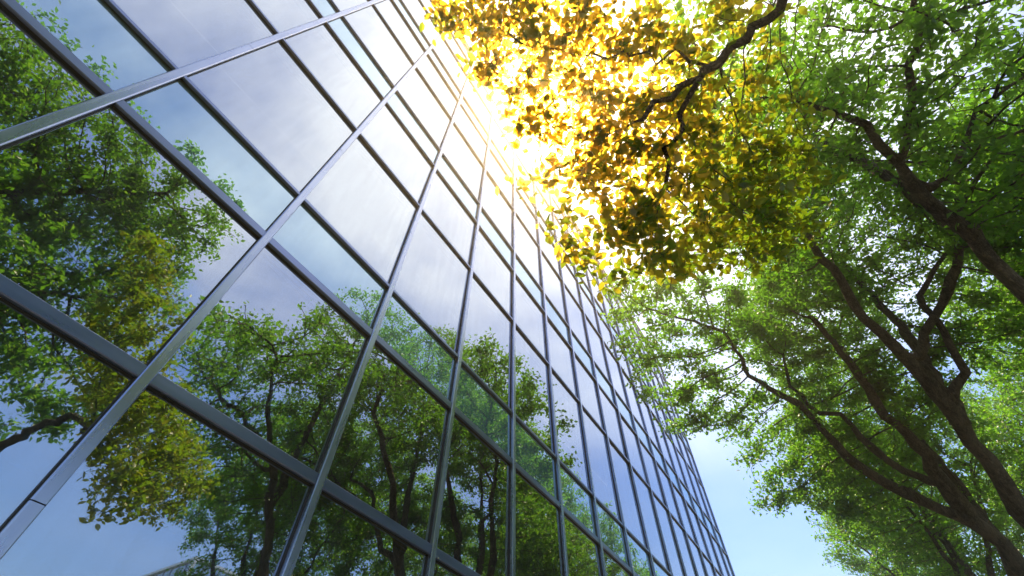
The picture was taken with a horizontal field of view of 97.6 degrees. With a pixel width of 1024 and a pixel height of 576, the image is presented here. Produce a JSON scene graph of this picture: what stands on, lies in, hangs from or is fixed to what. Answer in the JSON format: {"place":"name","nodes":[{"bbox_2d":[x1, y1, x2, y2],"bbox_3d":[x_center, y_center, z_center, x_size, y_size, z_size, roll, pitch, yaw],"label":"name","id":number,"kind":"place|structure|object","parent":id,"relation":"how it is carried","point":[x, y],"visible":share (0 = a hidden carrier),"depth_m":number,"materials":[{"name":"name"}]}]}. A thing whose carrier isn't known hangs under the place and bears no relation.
{"place":"outdoors","nodes":[
{"label":"outdoors","id":0,"kind":"place"},
{"bbox_2d":[0,0,734,575],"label":"glass office building","id":1,"kind":"structure","parent":0,"point":[290,288],"depth_m":4.10,"materials":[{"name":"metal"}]},
{"bbox_2d":[0,6,98,130],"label":"window pane","id":2,"kind":"structure","parent":1,"relation":"in","point":[34,83],"depth_m":2.91,"materials":[{"name":"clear glass"}]},
{"bbox_2d":[0,299,131,526],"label":"window pane","id":3,"kind":"structure","parent":1,"relation":"in","point":[52,389],"depth_m":2.29,"materials":[{"name":"clear glass"}]},
{"bbox_2d":[0,106,257,364],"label":"window pane","id":4,"kind":"structure","parent":1,"relation":"in","point":[99,224],"depth_m":2.92,"materials":[{"name":"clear glass"}]},
{"bbox_2d":[0,388,309,575],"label":"window pane","id":5,"kind":"structure","parent":1,"relation":"in","point":[165,492],"depth_m":2.58,"materials":[{"name":"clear glass"}]},
{"bbox_2d":[113,0,273,67],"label":"window pane","id":6,"kind":"structure","parent":1,"relation":"in","point":[188,32],"depth_m":4.42,"materials":[{"name":"clear glass"}]},
{"bbox_2d":[159,246,366,470],"bbox_3d":[-1.875,0.532,3.742,0.030,1.608,1.377,-26,-57,19],"label":"window pane","id":7,"kind":"structure","parent":1,"relation":"in","point":[273,355],"depth_m":3.58,"materials":[{"name":"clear glass"}]},
{"bbox_2d":[188,41,353,191],"bbox_3d":[-2.597,-2.046,5.182,0.032,2.094,1.377,-26,-57,19],"label":"window pane","id":8,"kind":"structure","parent":1,"relation":"in","point":[265,92],"depth_m":5.00,"materials":[{"name":"clear glass"}]},
{"bbox_2d":[253,0,319,32],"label":"window pane","id":9,"kind":"structure","parent":1,"relation":"in","point":[285,15],"depth_m":6.10,"materials":[{"name":"clear glass"}]},
{"bbox_2d":[285,24,381,126],"bbox_3d":[-2.585,-3.180,6.686,0.031,1.626,1.377,-26,-57,19],"label":"window pane","id":10,"kind":"structure","parent":1,"relation":"in","point":[318,48],"depth_m":6.62,"materials":[{"name":"clear glass"}]},
{"bbox_2d":[333,0,368,10],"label":"window pane","id":11,"kind":"structure","parent":1,"relation":"in","point":[342,5],"depth_m":8.12,"materials":[{"name":"clear glass"}]},
{"bbox_2d":[292,493,426,575],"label":"window pane","id":12,"kind":"structure","parent":1,"relation":"in","point":[338,541],"depth_m":3.47,"materials":[{"name":"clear glass"}]},
{"bbox_2d":[306,137,416,282],"bbox_3d":[-1.858,-1.093,5.895,0.038,2.094,1.377,-26,-57,19],"label":"window pane","id":13,"kind":"structure","parent":1,"relation":"in","point":[357,196],"depth_m":5.74,"materials":[{"name":"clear glass"}]},
{"bbox_2d":[345,5,412,84],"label":"window pane","id":14,"kind":"structure","parent":1,"relation":"in","point":[367,23],"depth_m":8.78,"materials":[{"name":"clear glass"}]},
{"bbox_2d":[327,344,447,541],"bbox_3d":[-1.136,1.485,4.456,0.032,1.608,1.377,-26,-57,19],"label":"window pane","id":15,"kind":"structure","parent":1,"relation":"in","point":[388,453],"depth_m":4.33,"materials":[{"name":"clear glass"}]},
{"bbox_2d":[361,104,431,202],"bbox_3d":[-1.846,-2.228,7.399,0.032,1.626,1.377,-26,-57,19],"label":"window pane","id":16,"kind":"structure","parent":1,"relation":"in","point":[385,133],"depth_m":7.35,"materials":[{"name":"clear glass"}]},
{"bbox_2d":[375,0,424,62],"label":"window pane","id":17,"kind":"structure","parent":1,"relation":"in","point":[388,10],"depth_m":10.32,"materials":[{"name":"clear glass"}]},
{"bbox_2d":[403,0,439,43],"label":"window pane","id":18,"kind":"structure","parent":1,"relation":"in","point":[415,7],"depth_m":12.46,"materials":[{"name":"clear glass"}]},
{"bbox_2d":[398,68,450,146],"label":"window pane","id":19,"kind":"structure","parent":1,"relation":"in","point":[414,89],"depth_m":9.50,"materials":[{"name":"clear glass"}]},
{"bbox_2d":[394,213,468,351],"bbox_3d":[-1.119,-0.140,6.608,0.041,2.094,1.377,-26,-57,19],"label":"window pane","id":20,"kind":"structure","parent":1,"relation":"in","point":[432,279],"depth_m":6.48,"materials":[{"name":"clear glass"}]},
{"bbox_2d":[421,0,445,31],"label":"window pane","id":21,"kind":"structure","parent":1,"relation":"in","point":[427,3],"depth_m":13.86,"materials":[{"name":"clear glass"}]},
{"bbox_2d":[417,55,457,116],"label":"window pane","id":22,"kind":"structure","parent":1,"relation":"in","point":[427,68],"depth_m":11.04,"materials":[{"name":"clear glass"}]},
{"bbox_2d":[433,561,458,575],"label":"window pane","id":23,"kind":"structure","parent":1,"relation":"in","point":[439,570],"depth_m":4.19,"materials":[{"name":"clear glass"}]},
{"bbox_2d":[423,172,474,263],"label":"window pane","id":24,"kind":"structure","parent":1,"relation":"in","point":[441,204],"depth_m":8.07,"materials":[{"name":"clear glass"}]},
{"bbox_2d":[433,39,466,90],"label":"window pane","id":25,"kind":"structure","parent":1,"relation":"in","point":[442,49],"depth_m":13.14,"materials":[{"name":"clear glass"}]},
{"bbox_2d":[445,34,470,73],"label":"window pane","id":26,"kind":"structure","parent":1,"relation":"in","point":[452,43],"depth_m":14.67,"materials":[{"name":"clear glass"}]},
{"bbox_2d":[453,30,469,60],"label":"window pane","id":27,"kind":"structure","parent":1,"relation":"in","point":[463,46],"depth_m":15.85,"materials":[{"name":"clear glass"}]},
{"bbox_2d":[443,124,482,200],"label":"window pane","id":28,"kind":"structure","parent":1,"relation":"in","point":[458,152],"depth_m":10.22,"materials":[{"name":"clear glass"}]},
{"bbox_2d":[454,105,486,163],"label":"window pane","id":29,"kind":"structure","parent":1,"relation":"in","point":[462,120],"depth_m":11.78,"materials":[{"name":"clear glass"}]},
{"bbox_2d":[437,415,509,575],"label":"window pane","id":30,"kind":"structure","parent":1,"relation":"in","point":[474,529],"depth_m":5.08,"materials":[{"name":"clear glass"}]},
{"bbox_2d":[464,81,490,132],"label":"window pane","id":31,"kind":"structure","parent":1,"relation":"in","point":[473,98],"depth_m":13.88,"materials":[{"name":"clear glass"}]},
{"bbox_2d":[472,70,492,112],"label":"window pane","id":32,"kind":"structure","parent":1,"relation":"in","point":[481,90],"depth_m":15.34,"materials":[{"name":"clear glass"}]},
{"bbox_2d":[474,62,493,99],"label":"window pane","id":33,"kind":"structure","parent":1,"relation":"in","point":[475,64],"depth_m":16.59,"materials":[{"name":"clear glass"}]},
{"bbox_2d":[462,276,510,407],"bbox_3d":[-0.380,0.813,7.322,0.028,2.094,1.377,-26,-57,19],"label":"window pane","id":34,"kind":"structure","parent":1,"relation":"in","point":[487,341],"depth_m":7.21,"materials":[{"name":"clear glass"}]},
{"bbox_2d":[474,229,511,315],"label":"window pane","id":35,"kind":"structure","parent":1,"relation":"in","point":[489,266],"depth_m":8.80,"materials":[{"name":"clear glass"}]},
{"bbox_2d":[482,172,511,245],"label":"window pane","id":36,"kind":"structure","parent":1,"relation":"in","point":[496,207],"depth_m":10.92,"materials":[{"name":"clear glass"}]},
{"bbox_2d":[487,149,512,205],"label":"window pane","id":37,"kind":"structure","parent":1,"relation":"in","point":[494,168],"depth_m":12.47,"materials":[{"name":"clear glass"}]},
{"bbox_2d":[491,119,512,169],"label":"window pane","id":38,"kind":"structure","parent":1,"relation":"in","point":[496,133],"depth_m":14.58,"materials":[{"name":"clear glass"}]},
{"bbox_2d":[494,106,512,141],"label":"window pane","id":39,"kind":"structure","parent":1,"relation":"in","point":[502,124],"depth_m":16.03,"materials":[{"name":"clear glass"}]},
{"bbox_2d":[496,96,513,125],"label":"window pane","id":40,"kind":"structure","parent":1,"relation":"in","point":[500,107],"depth_m":17.32,"materials":[{"name":"clear glass"}]},
{"bbox_2d":[516,147,532,175],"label":"window pane","id":41,"kind":"structure","parent":1,"relation":"in","point":[521,154],"depth_m":16.85,"materials":[{"name":"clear glass"}]},
{"bbox_2d":[517,137,531,161],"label":"window pane","id":42,"kind":"structure","parent":1,"relation":"in","point":[524,146],"depth_m":18.08,"materials":[{"name":"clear glass"}]},
{"bbox_2d":[516,155,534,203],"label":"window pane","id":43,"kind":"structure","parent":1,"relation":"in","point":[530,193],"depth_m":15.52,"materials":[{"name":"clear glass"}]},
{"bbox_2d":[516,190,537,242],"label":"window pane","id":44,"kind":"structure","parent":1,"relation":"in","point":[522,210],"depth_m":13.19,"materials":[{"name":"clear glass"}]},
{"bbox_2d":[516,215,540,285],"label":"window pane","id":45,"kind":"structure","parent":1,"relation":"in","point":[527,249],"depth_m":11.69,"materials":[{"name":"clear glass"}]},
{"bbox_2d":[516,278,546,359],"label":"window pane","id":46,"kind":"structure","parent":1,"relation":"in","point":[529,317],"depth_m":9.53,"materials":[{"name":"clear glass"}]},
{"bbox_2d":[516,328,553,452],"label":"window pane","id":47,"kind":"structure","parent":1,"relation":"in","point":[533,407],"depth_m":7.95,"materials":[{"name":"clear glass"}]},
{"bbox_2d":[516,471,563,575],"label":"window pane","id":48,"kind":"structure","parent":1,"relation":"in","point":[538,536],"depth_m":6.00,"materials":[{"name":"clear glass"}]},
{"bbox_2d":[534,169,550,205],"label":"window pane","id":49,"kind":"structure","parent":1,"relation":"in","point":[546,195],"depth_m":17.47,"materials":[{"name":"clear glass"}]},
{"bbox_2d":[536,187,554,233],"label":"window pane","id":50,"kind":"structure","parent":1,"relation":"in","point":[539,197],"depth_m":16.06,"materials":[{"name":"clear glass"}]},
{"bbox_2d":[539,225,560,276],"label":"window pane","id":51,"kind":"structure","parent":1,"relation":"in","point":[548,249],"depth_m":13.82,"materials":[{"name":"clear glass"}]},
{"bbox_2d":[541,252,566,321],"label":"window pane","id":52,"kind":"structure","parent":1,"relation":"in","point":[552,283],"depth_m":12.40,"materials":[{"name":"clear glass"}]},
{"bbox_2d":[552,198,567,233],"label":"window pane","id":53,"kind":"structure","parent":1,"relation":"in","point":[554,204],"depth_m":18.34,"materials":[{"name":"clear glass"}]},
{"bbox_2d":[547,319,577,397],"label":"window pane","id":54,"kind":"structure","parent":1,"relation":"in","point":[560,353],"depth_m":10.24,"materials":[{"name":"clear glass"}]},
{"bbox_2d":[555,217,570,259],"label":"window pane","id":55,"kind":"structure","parent":1,"relation":"in","point":[559,235],"depth_m":16.78,"materials":[{"name":"clear glass"}]},
{"bbox_2d":[552,372,589,489],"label":"window pane","id":56,"kind":"structure","parent":1,"relation":"in","point":[571,448],"depth_m":8.68,"materials":[{"name":"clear glass"}]},
{"bbox_2d":[562,265,580,305],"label":"window pane","id":57,"kind":"structure","parent":1,"relation":"in","point":[569,279],"depth_m":14.62,"materials":[{"name":"clear glass"}]},
{"bbox_2d":[568,224,580,251],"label":"window pane","id":58,"kind":"structure","parent":1,"relation":"in","point":[572,233],"depth_m":19.19,"materials":[{"name":"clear glass"}]},
{"bbox_2d":[565,287,589,353],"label":"window pane","id":59,"kind":"structure","parent":1,"relation":"in","point":[577,325],"depth_m":13.13,"materials":[{"name":"clear glass"}]},
{"bbox_2d":[572,244,589,288],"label":"window pane","id":60,"kind":"structure","parent":1,"relation":"in","point":[585,278],"depth_m":17.24,"materials":[{"name":"clear glass"}]},
{"bbox_2d":[564,515,601,575],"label":"window pane","id":61,"kind":"structure","parent":1,"relation":"in","point":[582,552],"depth_m":6.90,"materials":[{"name":"clear glass"}]},
{"bbox_2d":[575,356,603,429],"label":"window pane","id":62,"kind":"structure","parent":1,"relation":"in","point":[588,392],"depth_m":10.96,"materials":[{"name":"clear glass"}]},
{"bbox_2d":[580,287,599,333],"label":"window pane","id":63,"kind":"structure","parent":1,"relation":"in","point":[589,310],"depth_m":15.38,"materials":[{"name":"clear glass"}]},
{"bbox_2d":[587,269,604,311],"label":"window pane","id":64,"kind":"structure","parent":1,"relation":"in","point":[594,289],"depth_m":18.05,"materials":[{"name":"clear glass"}]},
{"bbox_2d":[585,316,609,380],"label":"window pane","id":65,"kind":"structure","parent":1,"relation":"in","point":[596,344],"depth_m":13.84,"materials":[{"name":"clear glass"}]},
{"bbox_2d":[583,409,620,520],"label":"window pane","id":66,"kind":"structure","parent":1,"relation":"in","point":[603,482],"depth_m":9.41,"materials":[{"name":"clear glass"}]},
{"bbox_2d":[597,313,615,356],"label":"window pane","id":67,"kind":"structure","parent":1,"relation":"in","point":[606,334],"depth_m":16.10,"materials":[{"name":"clear glass"}]},
{"bbox_2d":[603,295,618,333],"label":"window pane","id":68,"kind":"structure","parent":1,"relation":"in","point":[607,304],"depth_m":18.99,"materials":[{"name":"clear glass"}]},
{"bbox_2d":[599,387,626,457],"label":"window pane","id":69,"kind":"structure","parent":1,"relation":"in","point":[610,413],"depth_m":11.70,"materials":[{"name":"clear glass"}]},
{"bbox_2d":[604,344,628,406],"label":"window pane","id":70,"kind":"structure","parent":1,"relation":"in","point":[614,368],"depth_m":14.57,"materials":[{"name":"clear glass"}]},
{"bbox_2d":[603,550,630,575],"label":"window pane","id":71,"kind":"structure","parent":1,"relation":"in","point":[613,568],"depth_m":7.72,"materials":[{"name":"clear glass"}]},
{"bbox_2d":[613,337,631,379],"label":"window pane","id":72,"kind":"structure","parent":1,"relation":"in","point":[624,364],"depth_m":16.70,"materials":[{"name":"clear glass"}]},
{"bbox_2d":[618,323,630,349],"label":"window pane","id":73,"kind":"structure","parent":1,"relation":"in","point":[622,328],"depth_m":19.87,"materials":[{"name":"clear glass"}]},
{"bbox_2d":[609,441,646,547],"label":"window pane","id":74,"kind":"structure","parent":1,"relation":"in","point":[630,510],"depth_m":10.13,"materials":[{"name":"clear glass"}]},
{"bbox_2d":[533,157,732,575],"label":"window pane","id":75,"kind":"structure","parent":1,"relation":"in","point":[709,567],"depth_m":20.72,"materials":[{"name":"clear glass"}]},
{"bbox_2d":[622,372,645,430],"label":"window pane","id":76,"kind":"structure","parent":1,"relation":"in","point":[635,408],"depth_m":15.22,"materials":[{"name":"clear glass"}]},
{"bbox_2d":[621,417,647,483],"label":"window pane","id":77,"kind":"structure","parent":1,"relation":"in","point":[631,440],"depth_m":12.41,"materials":[{"name":"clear glass"}]},
{"bbox_2d":[629,335,643,371],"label":"window pane","id":78,"kind":"structure","parent":1,"relation":"in","point":[636,355],"depth_m":20.43,"materials":[{"name":"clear glass"}]},
{"bbox_2d":[629,361,644,397],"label":"window pane","id":79,"kind":"structure","parent":1,"relation":"in","point":[638,383],"depth_m":17.55,"materials":[{"name":"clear glass"}]},
{"bbox_2d":[640,352,655,390],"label":"window pane","id":80,"kind":"structure","parent":1,"relation":"in","point":[651,382],"depth_m":20.88,"materials":[{"name":"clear glass"}]},
{"bbox_2d":[637,393,660,451],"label":"window pane","id":81,"kind":"structure","parent":1,"relation":"in","point":[646,414],"depth_m":15.96,"materials":[{"name":"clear glass"}]},
{"bbox_2d":[642,381,658,420],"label":"window pane","id":82,"kind":"structure","parent":1,"relation":"in","point":[653,410],"depth_m":18.04,"materials":[{"name":"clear glass"}]},
{"bbox_2d":[633,470,668,570],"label":"window pane","id":83,"kind":"structure","parent":1,"relation":"in","point":[653,533],"depth_m":10.86,"materials":[{"name":"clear glass"}]},
{"bbox_2d":[640,442,665,505],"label":"window pane","id":84,"kind":"structure","parent":1,"relation":"in","point":[652,473],"depth_m":13.15,"materials":[{"name":"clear glass"}]},
{"bbox_2d":[654,399,670,437],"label":"window pane","id":85,"kind":"structure","parent":1,"relation":"in","point":[661,414],"depth_m":19.01,"materials":[{"name":"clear glass"}]},
{"bbox_2d":[652,414,674,470],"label":"window pane","id":86,"kind":"structure","parent":1,"relation":"in","point":[662,440],"depth_m":16.64,"materials":[{"name":"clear glass"}]},
{"bbox_2d":[653,494,684,575],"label":"window pane","id":87,"kind":"structure","parent":1,"relation":"in","point":[671,546],"depth_m":11.66,"materials":[{"name":"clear glass"}]},
{"bbox_2d":[657,464,681,524],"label":"window pane","id":88,"kind":"structure","parent":1,"relation":"in","point":[665,481],"depth_m":13.86,"materials":[{"name":"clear glass"}]},
{"bbox_2d":[666,417,682,455],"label":"window pane","id":89,"kind":"structure","parent":1,"relation":"in","point":[674,436],"depth_m":19.52,"materials":[{"name":"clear glass"}]},
{"bbox_2d":[665,434,686,486],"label":"window pane","id":90,"kind":"structure","parent":1,"relation":"in","point":[671,446],"depth_m":17.47,"materials":[{"name":"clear glass"}]},
{"bbox_2d":[671,516,696,575],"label":"window pane","id":91,"kind":"structure","parent":1,"relation":"in","point":[685,552],"depth_m":12.59,"materials":[{"name":"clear glass"}]},
{"bbox_2d":[672,484,696,543],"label":"window pane","id":92,"kind":"structure","parent":1,"relation":"in","point":[686,521],"depth_m":14.58,"materials":[{"name":"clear glass"}]},
{"bbox_2d":[677,451,697,502],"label":"window pane","id":93,"kind":"structure","parent":1,"relation":"in","point":[682,461],"depth_m":18.20,"materials":[{"name":"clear glass"}]},
{"bbox_2d":[687,535,705,575],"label":"window pane","id":94,"kind":"structure","parent":1,"relation":"in","point":[701,571],"depth_m":13.51,"materials":[{"name":"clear glass"}]},
{"bbox_2d":[687,504,709,559],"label":"window pane","id":95,"kind":"structure","parent":1,"relation":"in","point":[693,517],"depth_m":15.31,"materials":[{"name":"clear glass"}]},
{"bbox_2d":[688,467,708,517],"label":"window pane","id":96,"kind":"structure","parent":1,"relation":"in","point":[692,475],"depth_m":18.90,"materials":[{"name":"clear glass"}]},
{"bbox_2d":[698,481,716,528],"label":"window pane","id":97,"kind":"structure","parent":1,"relation":"in","point":[701,487],"depth_m":19.60,"materials":[{"name":"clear glass"}]},
{"bbox_2d":[699,520,721,573],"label":"window pane","id":98,"kind":"structure","parent":1,"relation":"in","point":[708,541],"depth_m":16.03,"materials":[{"name":"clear glass"}]},
{"bbox_2d":[711,536,728,575],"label":"window pane","id":99,"kind":"structure","parent":1,"relation":"in","point":[717,548],"depth_m":16.89,"materials":[{"name":"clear glass"}]},
{"bbox_2d":[419,0,847,302],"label":"broadleaf tree","id":100,"kind":"object","parent":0,"point":[645,215],"visible":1,"depth_m":3.19,"materials":[{"name":"yellow plant"}]},
{"bbox_2d":[443,0,1023,575],"label":"sky","id":101,"kind":"structure","parent":0,"point":[755,545],"materials":[{"name":"blue"}]},
{"bbox_2d":[598,238,1023,575],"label":"street tree","id":102,"kind":"object","parent":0,"point":[765,327],"visible":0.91,"depth_m":10.44,"materials":[{"name":"green plant"}]},
{"bbox_2d":[633,0,1023,304],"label":"street tree","id":103,"kind":"object","parent":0,"point":[919,21],"visible":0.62,"depth_m":5.91,"materials":[{"name":"green plant"}]},
{"bbox_2d":[677,105,1023,528],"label":"street tree","id":104,"kind":"object","parent":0,"point":[917,362],"visible":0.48,"depth_m":8.54,"materials":[{"name":"green plant"}]},
{"bbox_2d":[846,512,934,575],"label":"background tree","id":105,"kind":"object","parent":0,"point":[924,571],"visible":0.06,"depth_m":21.03,"materials":[{"name":"green plant"}]},
{"bbox_2d":[783,352,1023,575],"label":"background tree","id":106,"kind":"object","parent":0,"point":[958,564],"visible":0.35,"depth_m":12.56,"materials":[{"name":"green plant"}]},
{"bbox_2d":[808,422,1023,575],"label":"background tree","id":107,"kind":"object","parent":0,"point":[874,570],"visible":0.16,"depth_m":16.54,"materials":[{"name":"green plant"}]},
{"bbox_2d":[906,127,1023,387],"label":"background tree","id":108,"kind":"object","parent":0,"point":[1016,368],"visible":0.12,"depth_m":11.83,"materials":[{"name":"green plant"}]},
{"bbox_2d":[935,52,1023,322],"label":"background tree","id":109,"kind":"object","parent":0,"point":[996,102],"visible":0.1,"depth_m":9.04,"materials":[{"name":"green plant"}]},
{"bbox_2d":[936,372,1023,553],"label":"background tree","id":110,"kind":"object","parent":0,"point":[971,395],"visible":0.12,"depth_m":18.23,"materials":[{"name":"green plant"}]},
{"bbox_2d":[962,300,1023,467],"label":"background tree","id":111,"kind":"object","parent":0,"point":[1010,403],"visible":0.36,"depth_m":13.52,"materials":[{"name":"green plant"}]}
]}

